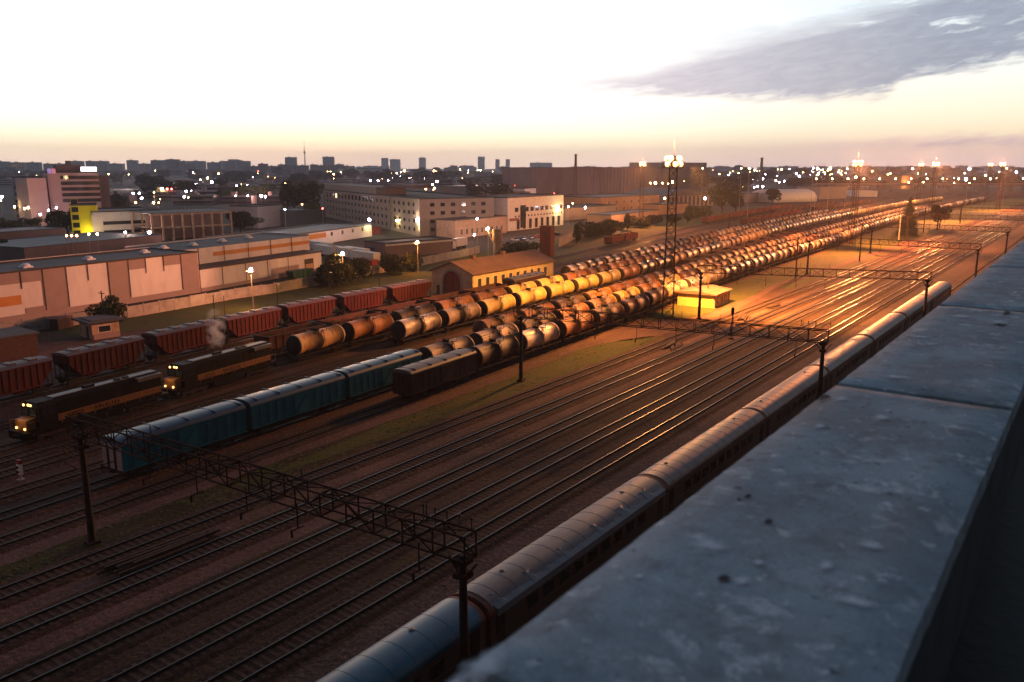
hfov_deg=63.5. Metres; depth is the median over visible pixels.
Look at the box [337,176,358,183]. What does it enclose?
industrial building
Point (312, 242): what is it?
lorry trailer
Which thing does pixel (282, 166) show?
apartment block
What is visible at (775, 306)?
sleeper stack
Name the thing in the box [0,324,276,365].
dirt road
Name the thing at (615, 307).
tank wagon
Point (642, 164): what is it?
floodlight mast
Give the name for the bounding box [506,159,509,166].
apartment block
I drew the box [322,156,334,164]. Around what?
apartment block
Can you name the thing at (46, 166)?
apartment block
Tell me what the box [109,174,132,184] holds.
broadleaf tree
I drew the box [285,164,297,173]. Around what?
apartment block
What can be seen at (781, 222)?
tank wagon
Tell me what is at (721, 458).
window
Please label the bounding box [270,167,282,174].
broadleaf tree
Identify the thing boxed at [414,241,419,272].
street lamp
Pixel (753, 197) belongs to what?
store
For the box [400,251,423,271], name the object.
bushy tree
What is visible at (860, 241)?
line pole
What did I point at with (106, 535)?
dry grass
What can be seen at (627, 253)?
tank wagon
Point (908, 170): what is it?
broadleaf tree
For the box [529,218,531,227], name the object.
window
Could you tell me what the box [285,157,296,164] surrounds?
apartment block
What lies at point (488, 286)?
gondola wagon
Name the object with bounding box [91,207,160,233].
striped block
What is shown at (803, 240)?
tank wagon
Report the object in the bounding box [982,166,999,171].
apartment block
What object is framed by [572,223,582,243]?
slender tree
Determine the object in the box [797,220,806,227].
tank wagon
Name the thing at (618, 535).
window
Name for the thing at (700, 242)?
tank wagon
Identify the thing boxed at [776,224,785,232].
tank wagon
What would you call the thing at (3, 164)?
apartment block
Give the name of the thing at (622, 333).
path
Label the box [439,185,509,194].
pale shed
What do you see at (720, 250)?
gondola wagon
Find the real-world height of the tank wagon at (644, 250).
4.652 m
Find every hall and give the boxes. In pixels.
[0,226,64,238]
[0,232,161,260]
[200,222,380,241]
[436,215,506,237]
[627,188,712,205]
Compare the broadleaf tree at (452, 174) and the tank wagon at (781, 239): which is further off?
the broadleaf tree at (452, 174)
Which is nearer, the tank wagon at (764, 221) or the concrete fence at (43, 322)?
the concrete fence at (43, 322)
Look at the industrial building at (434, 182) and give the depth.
1249.12 m
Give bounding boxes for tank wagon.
[283,324,347,361]
[341,312,393,346]
[389,302,435,320]
[389,311,443,344]
[418,334,474,359]
[432,294,473,311]
[437,301,482,332]
[468,334,518,374]
[469,322,518,345]
[470,286,506,302]
[472,310,518,332]
[476,292,516,318]
[503,279,536,293]
[511,285,547,309]
[513,311,556,330]
[513,321,561,358]
[515,301,554,317]
[533,273,563,286]
[542,279,575,302]
[550,293,585,309]
[551,301,589,318]
[552,311,595,344]
[560,261,586,273]
[560,268,586,280]
[570,273,598,294]
[581,285,612,300]
[583,263,607,274]
[583,293,616,309]
[584,256,605,267]
[589,301,625,331]
[595,268,620,288]
[602,252,622,263]
[603,259,626,269]
[607,279,634,292]
[611,285,639,301]
[616,263,639,280]
[618,293,649,321]
[619,249,637,258]
[623,255,642,264]
[630,273,655,285]
[634,278,660,293]
[635,246,651,255]
[636,258,657,275]
[640,251,658,260]
[642,285,668,311]
[649,242,664,251]
[652,254,672,270]
[652,267,673,278]
[655,247,672,256]
[656,273,680,285]
[662,240,677,247]
[662,278,687,303]
[669,252,685,265]
[669,262,690,273]
[670,244,684,253]
[676,237,688,245]
[676,267,697,278]
[681,241,696,250]
[681,272,706,286]
[682,247,698,257]
[687,234,699,242]
[687,258,706,268]
[693,240,707,246]
[693,263,713,271]
[696,232,708,239]
[696,244,709,253]
[701,254,720,263]
[703,267,724,285]
[705,236,718,243]
[706,231,717,237]
[707,242,720,250]
[710,258,728,268]
[716,229,726,235]
[716,234,727,240]
[716,251,733,259]
[719,238,730,247]
[719,262,739,283]
[724,227,734,233]
[724,254,742,264]
[725,232,736,238]
[728,236,739,244]
[729,247,744,255]
[732,225,741,231]
[733,230,744,235]
[734,258,753,277]
[737,233,748,242]
[738,251,755,259]
[739,224,749,229]
[742,228,752,233]
[742,244,756,251]
[746,232,756,240]
[747,222,756,227]
[749,226,759,231]
[749,254,765,272]
[751,247,766,255]
[754,230,763,238]
[754,241,766,248]
[755,221,762,225]
[756,225,766,229]
[761,219,769,224]
[762,228,771,236]
[762,244,777,251]
[762,250,777,268]
[764,239,776,246]
[770,226,778,234]
[773,236,785,243]
[773,247,789,264]
[774,241,787,249]
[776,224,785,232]
[778,220,786,224]
[783,223,792,230]
[783,235,793,241]
[783,240,796,246]
[786,244,800,260]
[791,221,799,229]
[791,233,802,238]
[794,237,806,244]
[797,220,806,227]
[798,242,810,256]
[799,231,809,236]
[803,235,814,240]
[805,219,812,225]
[806,229,816,234]
[807,239,820,253]
[811,217,818,224]
[812,233,821,239]
[814,227,823,232]
[816,216,824,222]
[817,237,828,250]
[819,231,829,237]
[822,225,829,230]
[823,215,830,221]
[825,235,836,247]
[827,229,836,234]
[828,223,835,228]
[829,214,835,220]
[833,222,841,226]
[834,227,842,232]
[834,233,842,245]
[835,213,841,218]
[840,231,848,241]
[841,225,848,230]
[851,227,859,236]
[857,225,864,235]
[863,224,869,233]
[873,221,879,229]
[878,219,884,228]
[883,218,889,226]
[889,217,894,224]
[893,215,898,222]
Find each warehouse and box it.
[0,247,200,322]
[124,232,321,291]
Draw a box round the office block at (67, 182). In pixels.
[42,161,110,213]
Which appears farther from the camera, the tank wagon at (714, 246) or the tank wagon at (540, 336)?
the tank wagon at (714, 246)
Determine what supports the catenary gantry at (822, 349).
on the yard soil
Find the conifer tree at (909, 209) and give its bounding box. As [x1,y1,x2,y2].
[893,197,921,235]
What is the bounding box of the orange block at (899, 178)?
[878,175,915,188]
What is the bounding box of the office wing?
[11,164,49,219]
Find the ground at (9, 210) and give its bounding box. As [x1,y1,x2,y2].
[0,169,1023,315]
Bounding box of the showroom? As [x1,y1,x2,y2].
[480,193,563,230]
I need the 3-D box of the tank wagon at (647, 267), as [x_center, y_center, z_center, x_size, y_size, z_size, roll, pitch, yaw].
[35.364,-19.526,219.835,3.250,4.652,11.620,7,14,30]
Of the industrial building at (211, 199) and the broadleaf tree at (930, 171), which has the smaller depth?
the industrial building at (211, 199)
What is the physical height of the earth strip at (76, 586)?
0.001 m
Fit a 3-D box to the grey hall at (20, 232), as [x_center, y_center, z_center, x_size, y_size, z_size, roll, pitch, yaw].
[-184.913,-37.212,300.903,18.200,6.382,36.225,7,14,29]
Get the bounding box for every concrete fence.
[0,284,273,330]
[273,246,479,292]
[558,227,583,246]
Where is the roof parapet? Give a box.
[453,240,1023,681]
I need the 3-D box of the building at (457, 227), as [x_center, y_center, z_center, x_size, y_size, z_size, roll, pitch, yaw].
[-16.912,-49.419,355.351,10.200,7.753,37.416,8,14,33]
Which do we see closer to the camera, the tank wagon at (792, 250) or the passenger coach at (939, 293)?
the passenger coach at (939, 293)
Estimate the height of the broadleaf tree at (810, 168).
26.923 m
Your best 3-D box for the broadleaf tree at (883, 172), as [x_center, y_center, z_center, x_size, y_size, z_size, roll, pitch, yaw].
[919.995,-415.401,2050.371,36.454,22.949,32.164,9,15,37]
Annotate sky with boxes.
[0,0,1023,169]
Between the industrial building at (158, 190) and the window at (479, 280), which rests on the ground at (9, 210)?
the industrial building at (158, 190)
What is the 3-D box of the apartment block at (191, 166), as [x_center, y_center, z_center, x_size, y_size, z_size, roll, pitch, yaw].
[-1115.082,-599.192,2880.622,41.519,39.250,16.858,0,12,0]
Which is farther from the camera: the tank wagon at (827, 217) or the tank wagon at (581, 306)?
the tank wagon at (827, 217)
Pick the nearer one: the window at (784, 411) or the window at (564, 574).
the window at (564, 574)
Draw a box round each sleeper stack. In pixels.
[95,528,220,581]
[661,340,682,349]
[737,314,750,321]
[765,303,782,308]
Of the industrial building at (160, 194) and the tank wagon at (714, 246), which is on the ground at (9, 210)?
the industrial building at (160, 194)
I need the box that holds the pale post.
[898,216,901,239]
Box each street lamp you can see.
[248,268,253,308]
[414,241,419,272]
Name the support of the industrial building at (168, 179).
on the ground at (9, 210)
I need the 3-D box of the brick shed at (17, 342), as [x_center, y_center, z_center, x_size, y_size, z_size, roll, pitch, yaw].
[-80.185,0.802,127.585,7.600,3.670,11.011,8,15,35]
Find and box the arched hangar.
[752,189,816,202]
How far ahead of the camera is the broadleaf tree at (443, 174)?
1352.74 m
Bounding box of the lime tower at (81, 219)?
[69,199,97,233]
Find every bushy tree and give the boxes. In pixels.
[312,253,355,286]
[343,257,373,280]
[378,253,407,273]
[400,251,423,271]
[498,242,521,253]
[508,241,540,251]
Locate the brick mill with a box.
[502,167,638,193]
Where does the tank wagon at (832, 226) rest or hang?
on the railway track at (40, 485)
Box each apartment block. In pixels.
[0,161,10,167]
[10,161,26,169]
[26,161,42,172]
[43,163,52,170]
[71,160,84,165]
[85,160,95,165]
[95,160,109,170]
[108,163,124,170]
[126,159,138,170]
[139,163,150,170]
[150,159,160,169]
[160,159,165,169]
[166,158,179,169]
[176,161,187,169]
[185,163,197,169]
[189,160,206,168]
[207,161,222,168]
[224,160,236,168]
[237,160,250,170]
[241,165,249,170]
[250,165,257,170]
[258,163,267,170]
[268,165,277,174]
[278,163,286,169]
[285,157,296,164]
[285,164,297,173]
[298,164,308,174]
[310,163,317,170]
[317,164,326,172]
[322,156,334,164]
[327,164,335,172]
[335,163,344,171]
[376,166,389,168]
[381,158,388,165]
[390,159,400,169]
[419,157,425,169]
[444,167,456,171]
[450,165,457,171]
[459,165,473,170]
[478,156,484,169]
[495,159,499,169]
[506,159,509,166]
[530,162,551,166]
[716,167,734,170]
[757,167,774,169]
[778,166,798,171]
[831,166,848,169]
[850,165,871,170]
[872,166,883,170]
[955,165,967,171]
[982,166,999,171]
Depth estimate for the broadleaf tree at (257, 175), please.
1510.26 m
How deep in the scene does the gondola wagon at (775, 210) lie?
499.03 m
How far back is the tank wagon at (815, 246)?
277.76 m
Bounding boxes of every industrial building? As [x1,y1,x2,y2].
[0,170,22,172]
[0,172,28,175]
[0,177,11,185]
[103,170,142,176]
[110,191,137,203]
[122,190,153,198]
[146,187,182,198]
[151,189,176,198]
[152,169,186,174]
[161,177,191,183]
[172,191,192,203]
[177,191,219,203]
[183,170,222,176]
[190,193,203,203]
[194,183,216,190]
[197,181,212,185]
[197,187,217,194]
[200,169,237,173]
[207,184,219,189]
[212,183,244,185]
[217,183,238,188]
[220,192,256,203]
[243,178,256,181]
[251,170,268,174]
[258,181,281,189]
[259,192,285,203]
[262,175,291,181]
[277,169,293,174]
[320,179,341,183]
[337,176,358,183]
[353,177,382,185]
[358,172,393,178]
[361,178,379,184]
[383,177,403,182]
[413,181,448,185]
[417,177,452,185]
[419,178,451,185]
[442,178,456,185]
[458,170,476,174]
[473,174,490,181]
[474,171,494,175]
[481,179,492,184]
[505,191,529,193]
[709,170,729,176]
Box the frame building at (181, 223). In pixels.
[129,209,232,240]
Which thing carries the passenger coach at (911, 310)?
on the railway track at (960, 284)
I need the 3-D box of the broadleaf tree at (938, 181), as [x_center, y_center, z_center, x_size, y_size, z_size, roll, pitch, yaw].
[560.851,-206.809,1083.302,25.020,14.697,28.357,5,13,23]
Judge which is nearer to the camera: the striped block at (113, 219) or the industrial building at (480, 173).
the striped block at (113, 219)
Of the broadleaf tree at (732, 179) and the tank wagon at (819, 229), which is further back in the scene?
the broadleaf tree at (732, 179)
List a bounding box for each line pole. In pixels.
[794,238,801,278]
[859,223,865,260]
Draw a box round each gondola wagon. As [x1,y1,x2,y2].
[253,322,325,354]
[318,310,381,326]
[373,300,429,313]
[422,291,471,303]
[462,283,507,293]
[604,234,624,244]
[621,232,637,241]
[680,256,705,264]
[696,251,719,257]
[701,216,714,223]
[711,248,732,253]
[713,215,721,221]
[719,214,729,219]
[724,244,745,249]
[725,213,736,218]
[732,211,743,217]
[738,241,756,245]
[740,218,753,223]
[743,210,749,215]
[748,216,761,221]
[750,209,756,214]
[750,238,767,242]
[755,208,762,213]
[759,215,768,219]
[762,207,768,212]
[762,235,777,239]
[765,214,775,218]
[769,208,780,213]
[771,213,782,216]
[771,233,787,236]
[777,211,788,215]
[781,231,796,234]
[789,228,804,232]
[798,226,812,230]
[806,225,820,228]
[811,206,821,210]
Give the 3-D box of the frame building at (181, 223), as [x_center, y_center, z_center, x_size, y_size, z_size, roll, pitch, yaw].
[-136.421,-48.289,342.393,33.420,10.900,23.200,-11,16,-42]
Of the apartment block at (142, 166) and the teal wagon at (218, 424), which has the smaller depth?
the teal wagon at (218, 424)
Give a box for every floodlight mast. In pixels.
[638,162,647,219]
[661,140,684,316]
[847,155,862,247]
[916,162,924,198]
[927,157,938,218]
[985,164,993,200]
[995,163,1006,209]
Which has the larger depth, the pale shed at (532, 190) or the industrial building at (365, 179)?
the industrial building at (365, 179)
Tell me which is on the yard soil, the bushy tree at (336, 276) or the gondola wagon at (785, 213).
the bushy tree at (336, 276)
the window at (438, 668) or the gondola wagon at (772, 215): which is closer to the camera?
the window at (438, 668)
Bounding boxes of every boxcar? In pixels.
[391,348,476,398]
[502,271,544,285]
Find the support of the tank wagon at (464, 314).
on the railway track at (30, 454)
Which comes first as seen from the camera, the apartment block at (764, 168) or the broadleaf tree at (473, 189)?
the broadleaf tree at (473, 189)
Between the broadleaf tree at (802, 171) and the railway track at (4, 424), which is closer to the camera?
the railway track at (4, 424)
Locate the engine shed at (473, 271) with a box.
[429,249,555,293]
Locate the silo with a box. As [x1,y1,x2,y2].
[486,228,501,254]
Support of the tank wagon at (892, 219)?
on the railway track at (76, 516)
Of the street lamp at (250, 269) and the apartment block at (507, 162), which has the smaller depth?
the street lamp at (250, 269)
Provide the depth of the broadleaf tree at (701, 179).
919.81 m
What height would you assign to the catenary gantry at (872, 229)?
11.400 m
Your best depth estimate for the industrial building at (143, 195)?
736.73 m
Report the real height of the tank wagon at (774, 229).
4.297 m
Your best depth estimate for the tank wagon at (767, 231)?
331.62 m
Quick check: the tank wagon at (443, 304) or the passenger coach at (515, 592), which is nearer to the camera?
the passenger coach at (515, 592)
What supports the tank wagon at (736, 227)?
on the railway track at (4, 424)
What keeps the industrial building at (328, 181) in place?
on the ground at (9, 210)
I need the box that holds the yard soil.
[0,191,1023,669]
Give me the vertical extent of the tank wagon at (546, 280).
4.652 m
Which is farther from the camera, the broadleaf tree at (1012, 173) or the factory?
the broadleaf tree at (1012, 173)
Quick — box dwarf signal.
[15,459,25,481]
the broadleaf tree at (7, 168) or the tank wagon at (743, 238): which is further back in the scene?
the broadleaf tree at (7, 168)
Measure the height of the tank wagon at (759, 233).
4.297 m
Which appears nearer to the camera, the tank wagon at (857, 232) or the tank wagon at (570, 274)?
the tank wagon at (570, 274)
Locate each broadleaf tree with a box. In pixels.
[0,166,15,170]
[0,217,22,227]
[17,217,43,226]
[25,170,38,174]
[43,210,65,226]
[49,208,71,233]
[85,295,127,322]
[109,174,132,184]
[110,172,129,176]
[110,194,120,198]
[111,197,132,206]
[134,175,164,187]
[139,182,174,192]
[142,181,159,191]
[152,180,175,189]
[157,169,170,176]
[166,180,197,193]
[186,169,196,175]
[187,173,204,181]
[211,172,223,178]
[213,177,228,185]
[214,185,242,195]
[223,171,246,182]
[225,211,255,231]
[237,183,276,202]
[242,171,262,181]
[246,215,264,229]
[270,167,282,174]
[279,180,307,207]
[287,173,311,183]
[290,179,310,183]
[297,181,320,203]
[302,201,320,208]
[307,170,322,180]
[310,180,323,193]
[320,173,342,180]
[341,169,356,175]
[343,170,358,177]
[363,170,381,178]
[372,172,389,178]
[382,170,397,176]
[392,174,410,180]
[410,167,424,171]
[410,173,423,180]
[416,172,440,178]
[428,171,446,178]
[431,167,440,170]
[447,171,461,178]
[457,177,483,184]
[465,183,487,194]
[486,183,512,193]
[490,174,501,183]
[491,174,501,183]
[689,170,714,188]
[706,186,740,212]
[711,176,726,183]
[715,183,738,194]
[722,176,746,185]
[728,195,744,211]
[729,182,747,191]
[732,165,742,171]
[732,173,756,184]
[738,167,753,173]
[751,172,762,181]
[756,174,768,181]
[759,168,777,172]
[763,171,778,181]
[765,189,781,203]
[779,169,791,177]
[785,178,804,188]
[786,169,800,177]
[793,168,809,175]
[794,177,809,185]
[805,169,812,176]
[806,178,824,185]
[807,167,815,176]
[819,167,827,171]
[820,171,834,177]
[826,176,843,182]
[837,179,851,182]
[854,176,868,182]
[864,179,875,188]
[865,167,878,172]
[867,171,879,178]
[874,179,887,188]
[877,170,890,174]
[884,167,900,174]
[903,168,911,174]
[907,165,919,174]
[912,179,926,182]
[916,168,933,175]
[917,176,931,188]
[924,168,942,177]
[930,177,950,188]
[930,204,952,227]
[941,168,962,176]
[944,177,955,182]
[957,180,974,188]
[965,167,983,175]
[966,176,979,188]
[967,176,992,182]
[983,177,998,188]
[989,172,1006,178]
[991,175,1014,188]
[1002,167,1023,173]
[1003,175,1022,182]
[1006,169,1020,175]
[1006,172,1018,175]
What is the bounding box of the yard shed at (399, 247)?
[364,236,452,257]
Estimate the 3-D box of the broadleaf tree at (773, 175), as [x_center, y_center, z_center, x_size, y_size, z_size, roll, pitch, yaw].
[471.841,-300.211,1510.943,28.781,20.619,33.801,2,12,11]
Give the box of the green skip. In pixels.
[286,268,313,278]
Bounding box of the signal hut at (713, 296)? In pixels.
[676,285,732,307]
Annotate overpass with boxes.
[811,183,1023,191]
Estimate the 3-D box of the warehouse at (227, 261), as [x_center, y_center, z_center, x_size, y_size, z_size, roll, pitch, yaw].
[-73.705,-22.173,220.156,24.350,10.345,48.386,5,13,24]
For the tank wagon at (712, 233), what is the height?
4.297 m
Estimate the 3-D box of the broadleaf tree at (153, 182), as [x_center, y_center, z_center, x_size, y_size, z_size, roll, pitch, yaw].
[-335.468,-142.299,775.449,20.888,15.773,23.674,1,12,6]
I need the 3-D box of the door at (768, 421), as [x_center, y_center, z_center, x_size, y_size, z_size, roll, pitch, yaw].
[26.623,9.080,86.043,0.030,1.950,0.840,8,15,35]
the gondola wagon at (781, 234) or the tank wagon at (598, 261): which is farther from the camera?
the gondola wagon at (781, 234)
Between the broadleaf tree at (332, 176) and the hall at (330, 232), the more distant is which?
the broadleaf tree at (332, 176)
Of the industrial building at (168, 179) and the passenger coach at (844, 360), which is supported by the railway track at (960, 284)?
the passenger coach at (844, 360)
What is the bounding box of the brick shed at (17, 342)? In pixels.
[0,326,39,360]
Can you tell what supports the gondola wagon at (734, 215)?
on the railway track at (597, 248)
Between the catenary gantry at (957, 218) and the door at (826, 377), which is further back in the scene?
the catenary gantry at (957, 218)
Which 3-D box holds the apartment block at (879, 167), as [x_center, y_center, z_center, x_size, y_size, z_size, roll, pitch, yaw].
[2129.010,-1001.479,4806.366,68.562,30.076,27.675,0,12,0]
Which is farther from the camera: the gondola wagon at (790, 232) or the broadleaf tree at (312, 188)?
the broadleaf tree at (312, 188)
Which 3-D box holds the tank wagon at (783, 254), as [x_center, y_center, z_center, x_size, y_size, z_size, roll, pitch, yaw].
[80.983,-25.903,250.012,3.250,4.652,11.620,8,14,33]
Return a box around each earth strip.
[0,214,1001,622]
[0,214,1011,671]
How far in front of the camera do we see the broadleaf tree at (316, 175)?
1360.59 m
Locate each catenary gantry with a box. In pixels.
[62,413,477,681]
[508,305,831,399]
[692,261,932,318]
[802,236,982,277]
[866,222,1010,253]
[903,212,1023,238]
[936,206,1020,228]
[957,200,1021,220]
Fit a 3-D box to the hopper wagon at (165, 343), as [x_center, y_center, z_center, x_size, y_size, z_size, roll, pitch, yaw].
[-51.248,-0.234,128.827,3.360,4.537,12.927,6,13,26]
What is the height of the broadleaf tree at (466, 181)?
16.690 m
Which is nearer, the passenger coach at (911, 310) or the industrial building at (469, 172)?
the passenger coach at (911, 310)
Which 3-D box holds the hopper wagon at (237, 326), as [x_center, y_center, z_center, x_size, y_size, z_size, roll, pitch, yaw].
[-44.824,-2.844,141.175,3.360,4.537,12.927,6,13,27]
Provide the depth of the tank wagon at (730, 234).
309.80 m
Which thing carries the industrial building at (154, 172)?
on the ground at (9, 210)
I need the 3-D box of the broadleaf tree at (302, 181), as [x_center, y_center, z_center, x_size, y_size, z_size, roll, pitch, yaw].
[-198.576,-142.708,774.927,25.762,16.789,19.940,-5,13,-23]
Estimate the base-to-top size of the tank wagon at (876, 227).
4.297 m
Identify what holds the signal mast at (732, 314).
on the earth strip at (38, 646)
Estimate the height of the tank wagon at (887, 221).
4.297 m
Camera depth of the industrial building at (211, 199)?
638.28 m
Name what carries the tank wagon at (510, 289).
on the railway track at (34, 442)
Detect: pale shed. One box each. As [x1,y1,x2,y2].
[229,204,280,227]
[337,168,381,177]
[384,178,414,183]
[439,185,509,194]
[513,187,535,192]
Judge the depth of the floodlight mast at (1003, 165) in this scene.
559.56 m
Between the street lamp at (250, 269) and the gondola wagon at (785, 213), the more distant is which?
the gondola wagon at (785, 213)
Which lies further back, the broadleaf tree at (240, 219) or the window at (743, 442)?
the broadleaf tree at (240, 219)
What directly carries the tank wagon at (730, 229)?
on the railway track at (4, 424)
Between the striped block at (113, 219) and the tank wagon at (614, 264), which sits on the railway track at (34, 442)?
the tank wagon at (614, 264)
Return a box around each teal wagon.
[100,399,246,475]
[232,371,345,432]
[332,348,421,400]
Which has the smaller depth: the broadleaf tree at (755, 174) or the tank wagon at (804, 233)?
the tank wagon at (804, 233)
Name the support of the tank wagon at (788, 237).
on the railway track at (40, 485)
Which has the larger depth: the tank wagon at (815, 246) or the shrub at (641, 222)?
the shrub at (641, 222)
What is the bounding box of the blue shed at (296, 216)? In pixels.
[280,207,325,225]
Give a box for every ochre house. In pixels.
[563,193,659,210]
[587,209,658,222]
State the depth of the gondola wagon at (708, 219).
420.42 m
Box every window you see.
[70,199,77,203]
[71,207,78,211]
[72,215,79,219]
[73,222,79,227]
[98,324,111,332]
[410,673,421,681]
[429,657,444,681]
[477,278,481,286]
[486,276,489,284]
[493,275,497,282]
[527,589,537,609]
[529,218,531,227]
[543,577,553,597]
[559,566,569,585]
[574,555,583,573]
[588,545,597,563]
[601,536,610,553]
[614,527,622,543]
[626,518,634,534]
[638,510,645,525]
[685,477,691,490]
[694,470,700,483]
[703,464,708,477]
[711,458,716,471]
[719,453,724,465]
[727,448,731,459]
[734,442,739,453]
[741,437,745,448]
[748,432,752,443]
[776,412,780,422]
[782,408,785,417]
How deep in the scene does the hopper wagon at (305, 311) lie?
151.25 m
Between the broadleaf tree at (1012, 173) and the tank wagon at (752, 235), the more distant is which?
the broadleaf tree at (1012, 173)
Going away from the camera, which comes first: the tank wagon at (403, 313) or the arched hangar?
the tank wagon at (403, 313)
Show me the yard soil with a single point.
(14, 411)
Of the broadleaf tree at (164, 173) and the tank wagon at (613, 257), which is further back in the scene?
the broadleaf tree at (164, 173)
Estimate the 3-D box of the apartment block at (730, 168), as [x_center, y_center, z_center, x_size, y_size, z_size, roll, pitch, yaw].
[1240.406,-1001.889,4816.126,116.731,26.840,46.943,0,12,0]
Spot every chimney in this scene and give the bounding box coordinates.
[573,154,576,194]
[758,158,762,186]
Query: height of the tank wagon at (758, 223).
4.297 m
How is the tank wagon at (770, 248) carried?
on the railway track at (44, 505)
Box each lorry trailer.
[309,240,332,249]
[313,244,339,257]
[333,245,353,260]
[342,246,369,258]
[350,249,380,260]
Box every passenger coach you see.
[316,596,485,681]
[450,476,666,651]
[637,409,765,516]
[740,365,828,442]
[808,335,873,390]
[855,313,906,358]
[891,295,931,332]
[917,281,951,310]
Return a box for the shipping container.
[356,257,378,265]
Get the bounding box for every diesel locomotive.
[8,370,169,440]
[161,341,277,396]
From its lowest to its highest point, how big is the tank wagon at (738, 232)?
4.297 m
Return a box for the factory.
[323,183,493,235]
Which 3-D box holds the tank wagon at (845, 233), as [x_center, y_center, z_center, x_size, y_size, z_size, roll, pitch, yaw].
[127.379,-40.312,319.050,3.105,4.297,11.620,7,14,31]
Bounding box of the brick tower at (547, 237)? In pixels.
[539,225,554,255]
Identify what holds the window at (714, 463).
in the passenger coach at (684, 473)
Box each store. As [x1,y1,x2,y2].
[723,191,757,202]
[797,185,847,198]
[847,190,877,196]
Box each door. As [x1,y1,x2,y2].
[304,258,313,267]
[372,260,378,265]
[435,362,456,382]
[470,628,479,662]
[496,612,504,645]
[658,497,662,521]
[669,488,673,512]
[760,423,763,442]
[766,419,769,437]
[824,377,827,392]
[829,373,832,388]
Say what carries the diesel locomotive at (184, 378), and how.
on the railway track at (34, 442)
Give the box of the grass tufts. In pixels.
[0,246,888,583]
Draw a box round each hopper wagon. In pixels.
[0,356,53,395]
[51,335,145,384]
[140,319,219,361]
[214,306,281,343]
[276,296,336,328]
[331,287,386,315]
[381,279,430,304]
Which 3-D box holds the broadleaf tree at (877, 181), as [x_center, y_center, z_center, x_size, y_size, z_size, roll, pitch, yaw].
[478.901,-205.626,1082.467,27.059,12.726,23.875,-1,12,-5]
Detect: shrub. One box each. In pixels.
[574,221,602,237]
[596,221,615,234]
[602,219,626,231]
[624,213,631,229]
[630,215,652,227]
[645,215,662,223]
[668,214,681,222]
[683,205,692,222]
[690,205,713,217]
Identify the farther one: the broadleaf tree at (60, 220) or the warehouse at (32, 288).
the broadleaf tree at (60, 220)
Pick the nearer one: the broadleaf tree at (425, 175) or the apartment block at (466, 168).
the broadleaf tree at (425, 175)
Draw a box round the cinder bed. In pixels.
[63,213,1023,681]
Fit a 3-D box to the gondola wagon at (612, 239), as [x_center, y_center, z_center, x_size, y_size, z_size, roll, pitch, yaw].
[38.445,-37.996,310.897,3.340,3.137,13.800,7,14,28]
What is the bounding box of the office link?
[14,176,49,225]
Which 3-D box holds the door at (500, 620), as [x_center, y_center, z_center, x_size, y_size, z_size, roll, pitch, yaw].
[-0.651,16.944,48.834,0.030,1.950,0.840,8,15,35]
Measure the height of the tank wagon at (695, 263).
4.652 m
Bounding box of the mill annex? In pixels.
[629,162,708,188]
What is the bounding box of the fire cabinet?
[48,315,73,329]
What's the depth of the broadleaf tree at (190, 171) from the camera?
1908.27 m
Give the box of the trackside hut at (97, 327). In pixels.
[71,314,124,339]
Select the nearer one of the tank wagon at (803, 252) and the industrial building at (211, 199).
the tank wagon at (803, 252)
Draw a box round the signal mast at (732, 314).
[729,307,734,339]
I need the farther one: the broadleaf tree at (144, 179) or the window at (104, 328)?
the broadleaf tree at (144, 179)
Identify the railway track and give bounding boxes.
[0,195,1007,483]
[0,195,1016,505]
[0,195,1023,527]
[0,196,962,430]
[0,196,972,455]
[0,196,983,468]
[0,196,1023,554]
[0,202,1023,610]
[0,206,1023,654]
[0,209,1023,681]
[0,309,373,407]
[88,214,1023,681]
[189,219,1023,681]
[469,235,1023,681]
[552,193,918,259]
[553,194,949,275]
[554,194,925,267]
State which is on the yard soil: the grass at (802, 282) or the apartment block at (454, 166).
the grass at (802, 282)
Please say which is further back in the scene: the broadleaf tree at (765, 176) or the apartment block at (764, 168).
the apartment block at (764, 168)
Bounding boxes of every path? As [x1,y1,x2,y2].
[0,241,917,566]
[278,224,1023,681]
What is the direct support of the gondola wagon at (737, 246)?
on the railway track at (36, 467)
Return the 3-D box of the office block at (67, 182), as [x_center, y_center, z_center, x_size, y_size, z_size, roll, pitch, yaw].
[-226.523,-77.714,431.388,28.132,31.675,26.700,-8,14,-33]
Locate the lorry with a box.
[452,237,466,249]
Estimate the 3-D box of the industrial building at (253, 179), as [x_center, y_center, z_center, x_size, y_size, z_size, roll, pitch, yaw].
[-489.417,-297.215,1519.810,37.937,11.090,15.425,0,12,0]
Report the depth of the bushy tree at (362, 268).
212.37 m
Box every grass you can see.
[0,403,464,582]
[48,207,762,337]
[237,336,661,484]
[639,198,1023,320]
[777,247,903,288]
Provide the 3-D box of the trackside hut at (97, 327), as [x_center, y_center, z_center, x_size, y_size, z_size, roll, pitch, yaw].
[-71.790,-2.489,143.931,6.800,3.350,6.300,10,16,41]

